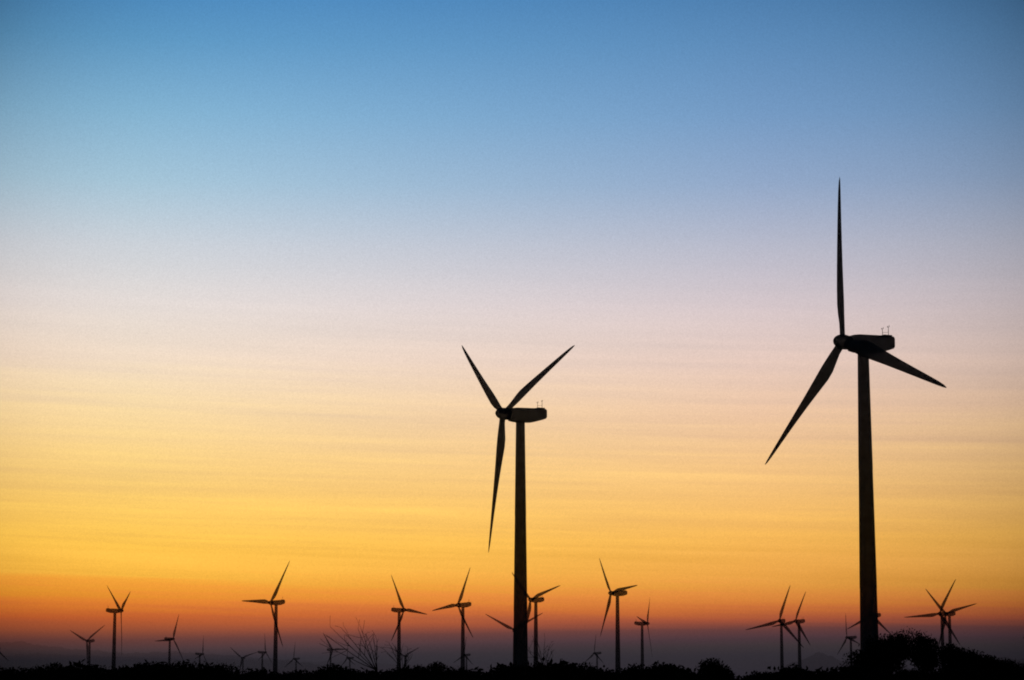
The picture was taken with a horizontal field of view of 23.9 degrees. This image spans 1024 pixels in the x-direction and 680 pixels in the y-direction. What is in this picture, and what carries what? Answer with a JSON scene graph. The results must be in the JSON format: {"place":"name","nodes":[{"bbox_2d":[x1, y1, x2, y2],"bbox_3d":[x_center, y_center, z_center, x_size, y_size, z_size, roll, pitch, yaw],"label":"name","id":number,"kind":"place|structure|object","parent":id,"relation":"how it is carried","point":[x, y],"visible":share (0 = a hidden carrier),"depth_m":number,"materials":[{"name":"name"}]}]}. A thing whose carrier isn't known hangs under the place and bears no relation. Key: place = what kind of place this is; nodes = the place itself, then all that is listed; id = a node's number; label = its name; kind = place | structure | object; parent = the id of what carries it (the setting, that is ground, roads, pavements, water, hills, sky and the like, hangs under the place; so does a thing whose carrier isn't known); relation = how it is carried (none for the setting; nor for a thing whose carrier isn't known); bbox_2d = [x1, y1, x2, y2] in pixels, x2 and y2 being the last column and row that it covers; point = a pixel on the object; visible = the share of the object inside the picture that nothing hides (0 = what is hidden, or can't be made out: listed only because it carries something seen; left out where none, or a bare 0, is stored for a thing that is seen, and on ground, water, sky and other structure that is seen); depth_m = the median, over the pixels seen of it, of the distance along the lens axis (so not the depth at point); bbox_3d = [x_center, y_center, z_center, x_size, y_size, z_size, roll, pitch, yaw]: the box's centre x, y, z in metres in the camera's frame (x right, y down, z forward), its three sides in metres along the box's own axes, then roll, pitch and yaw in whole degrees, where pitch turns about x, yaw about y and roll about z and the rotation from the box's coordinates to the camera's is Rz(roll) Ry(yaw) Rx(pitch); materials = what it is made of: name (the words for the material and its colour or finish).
{"place":"outdoors","nodes":[
{"label":"outdoors","id":0,"kind":"place"},
{"bbox_2d":[0,0,1023,678],"label":"sky","id":1,"kind":"structure","parent":0,"point":[251,251],"materials":[{"name":"multicoloured"}]},
{"label":"ground","id":2,"kind":"structure","parent":0,"visible":0},
{"bbox_2d":[1,666,30,679],"bbox_3d":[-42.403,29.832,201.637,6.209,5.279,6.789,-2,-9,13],"label":"bush","id":3,"kind":"object","parent":2,"relation":"on","point":[10,671],"visible":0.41,"depth_m":200.96,"materials":[{"name":"black plant"}]},
{"bbox_2d":[15,666,44,679],"bbox_3d":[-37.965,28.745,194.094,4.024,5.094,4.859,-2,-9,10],"label":"bush","id":4,"kind":"object","parent":2,"relation":"on","point":[36,669],"visible":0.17,"depth_m":194.63,"materials":[{"name":"black plant"}]},
{"bbox_2d":[27,662,64,672],"bbox_3d":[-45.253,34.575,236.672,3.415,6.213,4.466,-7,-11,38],"label":"bush","id":5,"kind":"object","parent":2,"relation":"on","point":[53,667],"visible":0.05,"depth_m":237.16,"materials":[{"name":"black plant"}]},
{"bbox_2d":[70,625,104,664],"bbox_3d":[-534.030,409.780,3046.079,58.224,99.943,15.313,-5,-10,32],"label":"turbine","id":6,"kind":"object","parent":2,"relation":"on","point":[88,650],"visible":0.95,"depth_m":3045.91,"materials":[{"name":"paint"}]},
{"bbox_2d":[106,586,130,670],"bbox_3d":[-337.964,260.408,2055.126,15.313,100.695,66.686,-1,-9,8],"label":"turbine","id":7,"kind":"object","parent":2,"relation":"on","point":[115,611],"visible":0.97,"depth_m":2054.57,"materials":[{"name":"paint"}]},
{"bbox_2d":[115,663,179,679],"bbox_3d":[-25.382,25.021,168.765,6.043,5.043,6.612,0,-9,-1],"label":"bush","id":8,"kind":"object","parent":2,"relation":"on","point":[137,673],"visible":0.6,"depth_m":167.59,"materials":[{"name":"black plant"}]},
{"bbox_2d":[135,661,172,670],"bbox_3d":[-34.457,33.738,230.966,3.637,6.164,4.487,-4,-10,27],"label":"bush","id":9,"kind":"object","parent":2,"relation":"on","point":[154,666],"visible":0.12,"depth_m":231.10,"materials":[{"name":"black plant"}]},
{"bbox_2d":[131,659,177,668],"bbox_3d":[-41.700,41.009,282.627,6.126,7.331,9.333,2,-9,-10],"label":"bush","id":10,"kind":"object","parent":2,"relation":"on","point":[161,662],"visible":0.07,"depth_m":282.19,"materials":[{"name":"black plant"}]},
{"bbox_2d":[157,615,183,664],"bbox_3d":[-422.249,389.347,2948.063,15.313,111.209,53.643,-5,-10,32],"label":"turbine","id":11,"kind":"object","parent":2,"relation":"on","point":[169,639],"visible":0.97,"depth_m":2955.22,"materials":[{"name":"paint"}]},
{"bbox_2d":[145,659,198,679],"bbox_3d":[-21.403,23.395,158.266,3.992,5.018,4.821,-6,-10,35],"label":"bush","id":12,"kind":"object","parent":2,"relation":"on","point":[168,676],"visible":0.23,"depth_m":158.26,"materials":[{"name":"black plant"}]},
{"bbox_2d":[195,635,206,661],"bbox_3d":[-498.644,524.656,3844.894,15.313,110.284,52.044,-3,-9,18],"label":"turbine","id":13,"kind":"object","parent":2,"relation":"on","point":[200,654],"visible":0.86,"depth_m":3851.18,"materials":[{"name":"paint"}]},
{"bbox_2d":[177,661,241,679],"bbox_3d":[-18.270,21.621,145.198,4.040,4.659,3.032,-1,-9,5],"label":"bush","id":14,"kind":"object","parent":2,"relation":"on","point":[206,672],"visible":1,"depth_m":144.85,"materials":[{"name":"black plant"}]},
{"bbox_2d":[214,663,238,674],"bbox_3d":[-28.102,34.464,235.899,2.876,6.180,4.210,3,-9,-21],"label":"bush","id":15,"kind":"object","parent":2,"relation":"on","point":[231,668],"visible":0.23,"depth_m":235.90,"materials":[{"name":"black plant"}]},
{"bbox_2d":[220,668,245,679],"bbox_3d":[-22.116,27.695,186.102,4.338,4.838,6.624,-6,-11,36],"label":"bush","id":16,"kind":"object","parent":2,"relation":"on","point":[234,674],"visible":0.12,"depth_m":185.95,"materials":[{"name":"black plant"}]},
{"bbox_2d":[236,668,279,679],"bbox_3d":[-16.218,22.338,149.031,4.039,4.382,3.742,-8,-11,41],"label":"bush","id":17,"kind":"object","parent":2,"relation":"on","point":[251,675],"visible":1,"depth_m":148.61,"materials":[{"name":"black plant"}]},
{"bbox_2d":[258,644,270,670],"bbox_3d":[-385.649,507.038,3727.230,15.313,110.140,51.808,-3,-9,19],"label":"turbine","id":18,"kind":"object","parent":2,"relation":"on","point":[262,653],"visible":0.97,"depth_m":3729.72,"materials":[{"name":"paint"}]},
{"bbox_2d":[251,667,278,674],"bbox_3d":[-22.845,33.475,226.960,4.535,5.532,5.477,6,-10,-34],"label":"bush","id":19,"kind":"object","parent":2,"relation":"on","point":[265,670],"visible":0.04,"depth_m":227.38,"materials":[{"name":"black plant"}]},
{"bbox_2d":[242,561,289,671],"bbox_3d":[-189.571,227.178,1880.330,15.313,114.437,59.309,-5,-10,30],"label":"turbine","id":20,"kind":"object","parent":2,"relation":"on","point":[272,601],"visible":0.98,"depth_m":1888.32,"materials":[{"name":"paint"}]},
{"bbox_2d":[277,669,319,679],"bbox_3d":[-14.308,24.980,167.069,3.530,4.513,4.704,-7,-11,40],"label":"bush","id":21,"kind":"object","parent":2,"relation":"on","point":[298,675],"visible":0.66,"depth_m":166.56,"materials":[{"name":"black plant"}]},
{"bbox_2d":[323,633,346,666],"bbox_3d":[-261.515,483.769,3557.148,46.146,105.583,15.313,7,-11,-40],"label":"turbine","id":22,"kind":"object","parent":2,"relation":"on","point":[328,649],"visible":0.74,"depth_m":3552.16,"materials":[{"name":"paint"}]},
{"bbox_2d":[311,663,360,673],"bbox_3d":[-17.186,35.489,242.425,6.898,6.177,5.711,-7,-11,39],"label":"bush","id":23,"kind":"object","parent":2,"relation":"on","point":[324,667],"visible":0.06,"depth_m":242.52,"materials":[{"name":"black plant"}]},
{"bbox_2d":[301,664,371,679],"bbox_3d":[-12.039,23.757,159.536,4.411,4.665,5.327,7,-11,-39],"label":"bush","id":24,"kind":"object","parent":2,"relation":"on","point":[339,674],"visible":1,"depth_m":159.14,"materials":[{"name":"black plant"}]},
{"bbox_2d":[319,618,378,679],"bbox_3d":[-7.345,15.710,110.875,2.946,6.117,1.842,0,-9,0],"label":"bare tree","id":25,"kind":"object","parent":2,"relation":"on","point":[374,667],"visible":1,"depth_m":110.84,"materials":[{"name":"black plant"}]},
{"bbox_2d":[327,667,373,678],"bbox_3d":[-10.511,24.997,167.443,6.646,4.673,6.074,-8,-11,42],"label":"bush","id":26,"kind":"object","parent":2,"relation":"on","point":[366,671],"visible":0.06,"depth_m":168.00,"materials":[{"name":"black plant"}]},
{"bbox_2d":[377,641,412,679],"bbox_3d":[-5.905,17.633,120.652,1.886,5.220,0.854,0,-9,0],"label":"bare tree","id":27,"kind":"object","parent":2,"relation":"on","point":[402,668],"visible":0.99,"depth_m":120.83,"materials":[{"name":"black plant"}]},
{"bbox_2d":[381,664,423,678],"bbox_3d":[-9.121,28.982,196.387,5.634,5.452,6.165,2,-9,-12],"label":"bush","id":28,"kind":"object","parent":2,"relation":"on","point":[405,670],"visible":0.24,"depth_m":196.72,"materials":[{"name":"black plant"}]},
{"bbox_2d":[392,648,417,667],"bbox_3d":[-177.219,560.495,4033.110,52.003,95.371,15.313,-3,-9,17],"label":"turbine","id":29,"kind":"object","parent":2,"relation":"on","point":[405,656],"visible":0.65,"depth_m":4032.11,"materials":[{"name":"paint"}]},
{"bbox_2d":[391,575,426,668],"bbox_3d":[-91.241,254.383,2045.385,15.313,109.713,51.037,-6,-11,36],"label":"turbine","id":30,"kind":"object","parent":2,"relation":"on","point":[400,616],"visible":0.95,"depth_m":2039.03,"materials":[{"name":"paint"}]},
{"bbox_2d":[410,661,447,673],"bbox_3d":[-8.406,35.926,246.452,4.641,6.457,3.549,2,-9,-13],"label":"bush","id":31,"kind":"object","parent":2,"relation":"on","point":[441,666],"visible":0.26,"depth_m":246.79,"materials":[{"name":"black plant"}]},
{"bbox_2d":[414,667,452,679],"bbox_3d":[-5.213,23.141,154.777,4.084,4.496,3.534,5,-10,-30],"label":"bush","id":32,"kind":"object","parent":2,"relation":"on","point":[435,675],"visible":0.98,"depth_m":155.28,"materials":[{"name":"black plant"}]},
{"bbox_2d":[432,569,472,669],"bbox_3d":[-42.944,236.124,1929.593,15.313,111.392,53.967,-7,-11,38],"label":"turbine","id":33,"kind":"object","parent":2,"relation":"on","point":[458,604],"visible":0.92,"depth_m":1934.20,"materials":[{"name":"paint"}]},
{"bbox_2d":[444,669,462,676],"bbox_3d":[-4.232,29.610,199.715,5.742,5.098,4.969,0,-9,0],"label":"bush","id":34,"kind":"object","parent":2,"relation":"on","point":[448,671],"visible":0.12,"depth_m":198.34,"materials":[{"name":"black plant"}]},
{"bbox_2d":[451,667,472,679],"bbox_3d":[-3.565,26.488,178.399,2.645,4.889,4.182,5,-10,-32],"label":"bush","id":35,"kind":"object","parent":2,"relation":"on","point":[454,674],"visible":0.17,"depth_m":178.34,"materials":[{"name":"black plant"}]},
{"bbox_2d":[455,637,471,668],"bbox_3d":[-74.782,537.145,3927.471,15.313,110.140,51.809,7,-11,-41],"label":"turbine","id":36,"kind":"object","parent":2,"relation":"on","point":[466,655],"visible":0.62,"depth_m":3928.02,"materials":[{"name":"paint"}]},
{"bbox_2d":[446,667,508,679],"bbox_3d":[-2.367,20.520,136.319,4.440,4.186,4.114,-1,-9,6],"label":"bush","id":37,"kind":"object","parent":2,"relation":"on","point":[471,675],"visible":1,"depth_m":136.18,"materials":[{"name":"black plant"}]},
{"bbox_2d":[486,613,541,631],"bbox_3d":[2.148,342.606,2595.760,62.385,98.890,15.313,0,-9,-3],"label":"turbine","id":38,"kind":"object","parent":2,"relation":"on","point":[506,625],"visible":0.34,"depth_m":2596.57,"materials":[{"name":"paint"}]},
{"bbox_2d":[487,661,547,679],"bbox_3d":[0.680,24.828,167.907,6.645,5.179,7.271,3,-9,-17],"label":"bush","id":39,"kind":"object","parent":2,"relation":"on","point":[499,669],"visible":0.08,"depth_m":167.02,"materials":[{"name":"black plant"}]},
{"bbox_2d":[462,345,574,665],"bbox_3d":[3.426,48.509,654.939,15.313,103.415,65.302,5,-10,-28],"label":"turbine","id":40,"kind":"object","parent":2,"relation":"on","point":[520,417],"visible":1,"depth_m":656.34,"materials":[{"name":"paint"}]},
{"bbox_2d":[516,633,553,679],"bbox_3d":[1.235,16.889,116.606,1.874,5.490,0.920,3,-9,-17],"label":"bare tree","id":41,"kind":"object","parent":2,"relation":"on","point":[543,668],"visible":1,"depth_m":116.96,"materials":[{"name":"black plant"}]},
{"bbox_2d":[512,573,560,665],"bbox_3d":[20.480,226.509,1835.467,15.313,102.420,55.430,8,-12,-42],"label":"turbine","id":42,"kind":"object","parent":2,"relation":"on","point":[536,599],"visible":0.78,"depth_m":1837.78,"materials":[{"name":"paint"}]},
{"bbox_2d":[498,657,592,679],"bbox_3d":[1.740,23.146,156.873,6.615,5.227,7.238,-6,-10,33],"label":"bush","id":43,"kind":"object","parent":2,"relation":"on","point":[562,670],"visible":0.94,"depth_m":156.19,"materials":[{"name":"black plant"}]},
{"bbox_2d":[572,662,597,670],"bbox_3d":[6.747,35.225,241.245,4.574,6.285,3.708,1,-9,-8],"label":"bush","id":44,"kind":"object","parent":2,"relation":"on","point":[586,665],"visible":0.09,"depth_m":241.13,"materials":[{"name":"black plant"}]},
{"bbox_2d":[584,638,601,669],"bbox_3d":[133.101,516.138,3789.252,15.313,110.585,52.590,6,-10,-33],"label":"turbine","id":45,"kind":"object","parent":2,"relation":"on","point":[596,654],"visible":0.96,"depth_m":3790.22,"materials":[{"name":"paint"}]},
{"bbox_2d":[590,668,611,674],"bbox_3d":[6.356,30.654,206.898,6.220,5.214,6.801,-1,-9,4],"label":"bush","id":46,"kind":"object","parent":2,"relation":"on","point":[601,670],"visible":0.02,"depth_m":206.21,"materials":[{"name":"black plant"}]},
{"bbox_2d":[577,667,633,679],"bbox_3d":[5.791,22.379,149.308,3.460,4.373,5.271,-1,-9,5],"label":"bush","id":47,"kind":"object","parent":2,"relation":"on","point":[607,675],"visible":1,"depth_m":148.99,"materials":[{"name":"black plant"}]},
{"bbox_2d":[599,558,636,672],"bbox_3d":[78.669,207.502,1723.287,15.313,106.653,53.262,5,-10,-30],"label":"turbine","id":48,"kind":"object","parent":2,"relation":"on","point":[618,592],"visible":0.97,"depth_m":1728.52,"materials":[{"name":"paint"}]},
{"bbox_2d":[617,663,661,679],"bbox_3d":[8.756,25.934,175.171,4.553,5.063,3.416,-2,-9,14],"label":"bush","id":49,"kind":"object","parent":2,"relation":"on","point":[638,672],"visible":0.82,"depth_m":174.67,"materials":[{"name":"black plant"}]},
{"bbox_2d":[634,600,651,667],"bbox_3d":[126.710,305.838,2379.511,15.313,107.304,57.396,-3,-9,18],"label":"turbine","id":50,"kind":"object","parent":2,"relation":"on","point":[643,623],"visible":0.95,"depth_m":2386.13,"materials":[{"name":"paint"}]},
{"bbox_2d":[647,661,695,679],"bbox_3d":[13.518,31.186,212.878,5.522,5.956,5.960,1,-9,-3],"label":"bush","id":51,"kind":"object","parent":2,"relation":"on","point":[669,669],"visible":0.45,"depth_m":211.66,"materials":[{"name":"black plant"}]},
{"bbox_2d":[660,671,698,679],"bbox_3d":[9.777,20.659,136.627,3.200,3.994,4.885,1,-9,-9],"label":"bush","id":52,"kind":"object","parent":2,"relation":"on","point":[677,676],"visible":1,"depth_m":136.30,"materials":[{"name":"black plant"}]},
{"bbox_2d":[667,670,705,679],"bbox_3d":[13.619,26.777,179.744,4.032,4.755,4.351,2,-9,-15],"label":"bush","id":53,"kind":"object","parent":2,"relation":"on","point":[690,673],"visible":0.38,"depth_m":179.85,"materials":[{"name":"black plant"}]},
{"bbox_2d":[695,658,730,671],"bbox_3d":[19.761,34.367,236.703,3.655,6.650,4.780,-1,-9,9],"label":"bush","id":54,"kind":"object","parent":2,"relation":"on","point":[707,663],"visible":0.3,"depth_m":236.90,"materials":[{"name":"black plant"}]},
{"bbox_2d":[706,665,742,679],"bbox_3d":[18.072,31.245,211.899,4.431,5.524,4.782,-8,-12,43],"label":"bush","id":55,"kind":"object","parent":2,"relation":"on","point":[727,666],"visible":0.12,"depth_m":212.18,"materials":[{"name":"black plant"}]},
{"bbox_2d":[695,666,755,679],"bbox_3d":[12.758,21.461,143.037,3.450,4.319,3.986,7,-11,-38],"label":"bush","id":56,"kind":"object","parent":2,"relation":"on","point":[711,675],"visible":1,"depth_m":143.13,"materials":[{"name":"black plant"}]},
{"bbox_2d":[750,670,766,679],"bbox_3d":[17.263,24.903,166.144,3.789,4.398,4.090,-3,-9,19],"label":"bush","id":57,"kind":"object","parent":2,"relation":"on","point":[758,675],"visible":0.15,"depth_m":166.01,"materials":[{"name":"black plant"}]},
{"bbox_2d":[738,666,808,679],"bbox_3d":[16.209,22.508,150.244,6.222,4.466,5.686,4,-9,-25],"label":"bush","id":58,"kind":"object","parent":2,"relation":"on","point":[785,675],"visible":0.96,"depth_m":149.57,"materials":[{"name":"black plant"}]},
{"bbox_2d":[746,586,803,668],"bbox_3d":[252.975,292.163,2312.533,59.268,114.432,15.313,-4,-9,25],"label":"turbine","id":59,"kind":"object","parent":2,"relation":"on","point":[781,622],"visible":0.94,"depth_m":2309.75,"materials":[{"name":"paint"}]},
{"bbox_2d":[772,592,810,669],"bbox_3d":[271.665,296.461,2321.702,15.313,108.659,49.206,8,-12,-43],"label":"turbine","id":60,"kind":"object","parent":2,"relation":"on","point":[798,622],"visible":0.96,"depth_m":2316.89,"materials":[{"name":"paint"}]},
{"bbox_2d":[776,663,809,672],"bbox_3d":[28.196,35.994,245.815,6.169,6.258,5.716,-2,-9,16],"label":"bush","id":61,"kind":"object","parent":2,"relation":"on","point":[792,668],"visible":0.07,"depth_m":245.62,"materials":[{"name":"black plant"}]},
{"bbox_2d":[837,625,858,665],"bbox_3d":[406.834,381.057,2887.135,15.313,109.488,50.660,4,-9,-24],"label":"turbine","id":62,"kind":"object","parent":2,"relation":"on","point":[851,638],"visible":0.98,"depth_m":2892.04,"materials":[{"name":"paint"}]},
{"bbox_2d":[765,177,946,651],"bbox_3d":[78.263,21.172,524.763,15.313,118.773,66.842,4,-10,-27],"label":"turbine","id":63,"kind":"object","parent":2,"relation":"on","point":[866,348],"visible":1,"depth_m":525.12,"materials":[{"name":"paint"}]},
{"bbox_2d":[840,647,886,670],"bbox_3d":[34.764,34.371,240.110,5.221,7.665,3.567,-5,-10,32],"label":"tree","id":64,"kind":"object","parent":2,"relation":"on","point":[862,660],"visible":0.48,"depth_m":240.10,"materials":[{"name":"black plant"}]},
{"bbox_2d":[848,612,889,633],"bbox_3d":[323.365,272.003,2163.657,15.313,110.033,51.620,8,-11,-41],"label":"turbine","id":65,"kind":"object","parent":2,"relation":"on","point":[879,622],"visible":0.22,"depth_m":2167.20,"materials":[{"name":"paint"}]},
{"bbox_2d":[864,643,905,673],"bbox_3d":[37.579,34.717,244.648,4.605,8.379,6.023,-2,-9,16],"label":"tree","id":66,"kind":"object","parent":2,"relation":"on","point":[885,657],"visible":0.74,"depth_m":243.69,"materials":[{"name":"black plant"}]},
{"bbox_2d":[858,633,919,671],"bbox_3d":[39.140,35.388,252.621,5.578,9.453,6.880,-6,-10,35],"label":"tree","id":67,"kind":"object","parent":2,"relation":"on","point":[903,648],"visible":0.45,"depth_m":252.70,"materials":[{"name":"black plant"}]},
{"bbox_2d":[881,626,935,671],"bbox_3d":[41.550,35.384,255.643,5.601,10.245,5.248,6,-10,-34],"label":"tall tree","id":68,"kind":"object","parent":2,"relation":"on","point":[918,640],"visible":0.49,"depth_m":255.24,"materials":[{"name":"black plant"}]},
{"bbox_2d":[909,668,926,678],"bbox_3d":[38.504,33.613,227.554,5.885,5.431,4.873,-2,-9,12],"label":"bush","id":69,"kind":"object","parent":2,"relation":"on","point":[919,672],"visible":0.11,"depth_m":227.13,"materials":[{"name":"black plant"}]},
{"bbox_2d":[908,634,941,674],"bbox_3d":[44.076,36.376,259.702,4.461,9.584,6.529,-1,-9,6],"label":"tree","id":70,"kind":"object","parent":2,"relation":"on","point":[934,644],"visible":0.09,"depth_m":259.41,"materials":[{"name":"black plant"}]},
{"bbox_2d":[905,579,959,667],"bbox_3d":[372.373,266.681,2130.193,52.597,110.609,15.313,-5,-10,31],"label":"turbine","id":71,"kind":"object","parent":2,"relation":"on","point":[940,613],"visible":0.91,"depth_m":2125.51,"materials":[{"name":"paint"}]},
{"bbox_2d":[908,643,970,674],"bbox_3d":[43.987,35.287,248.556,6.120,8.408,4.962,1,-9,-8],"label":"bush","id":72,"kind":"object","parent":2,"relation":"on","point":[927,656],"visible":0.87,"depth_m":248.27,"materials":[{"name":"black plant"}]},
{"bbox_2d":[926,589,976,645],"bbox_3d":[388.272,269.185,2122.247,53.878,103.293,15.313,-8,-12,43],"label":"turbine","id":73,"kind":"object","parent":2,"relation":"on","point":[950,613],"visible":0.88,"depth_m":2125.52,"materials":[{"name":"paint"}]},
{"bbox_2d":[937,644,978,670],"bbox_3d":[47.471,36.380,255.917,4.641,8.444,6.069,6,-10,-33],"label":"tree","id":74,"kind":"object","parent":2,"relation":"on","point":[967,649],"visible":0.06,"depth_m":256.71,"materials":[{"name":"black plant"}]},
{"bbox_2d":[941,647,982,672],"bbox_3d":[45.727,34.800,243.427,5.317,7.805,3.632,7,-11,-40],"label":"bush","id":75,"kind":"object","parent":2,"relation":"on","point":[964,658],"visible":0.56,"depth_m":243.26,"materials":[{"name":"black plant"}]},
{"bbox_2d":[958,650,1000,668],"bbox_3d":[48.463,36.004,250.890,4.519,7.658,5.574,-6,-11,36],"label":"bush","id":76,"kind":"object","parent":2,"relation":"on","point":[994,657],"visible":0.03,"depth_m":251.08,"materials":[{"name":"black plant"}]},
{"bbox_2d":[971,655,1018,672],"bbox_3d":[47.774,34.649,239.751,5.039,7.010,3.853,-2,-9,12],"label":"bush","id":77,"kind":"object","parent":2,"relation":"on","point":[987,662],"visible":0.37,"depth_m":239.53,"materials":[{"name":"black plant"}]},
{"bbox_2d":[996,658,1022,669],"bbox_3d":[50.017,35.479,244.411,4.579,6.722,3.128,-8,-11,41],"label":"bush","id":78,"kind":"object","parent":2,"relation":"on","point":[1014,664],"visible":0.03,"depth_m":244.85,"materials":[{"name":"black plant"}]}
]}

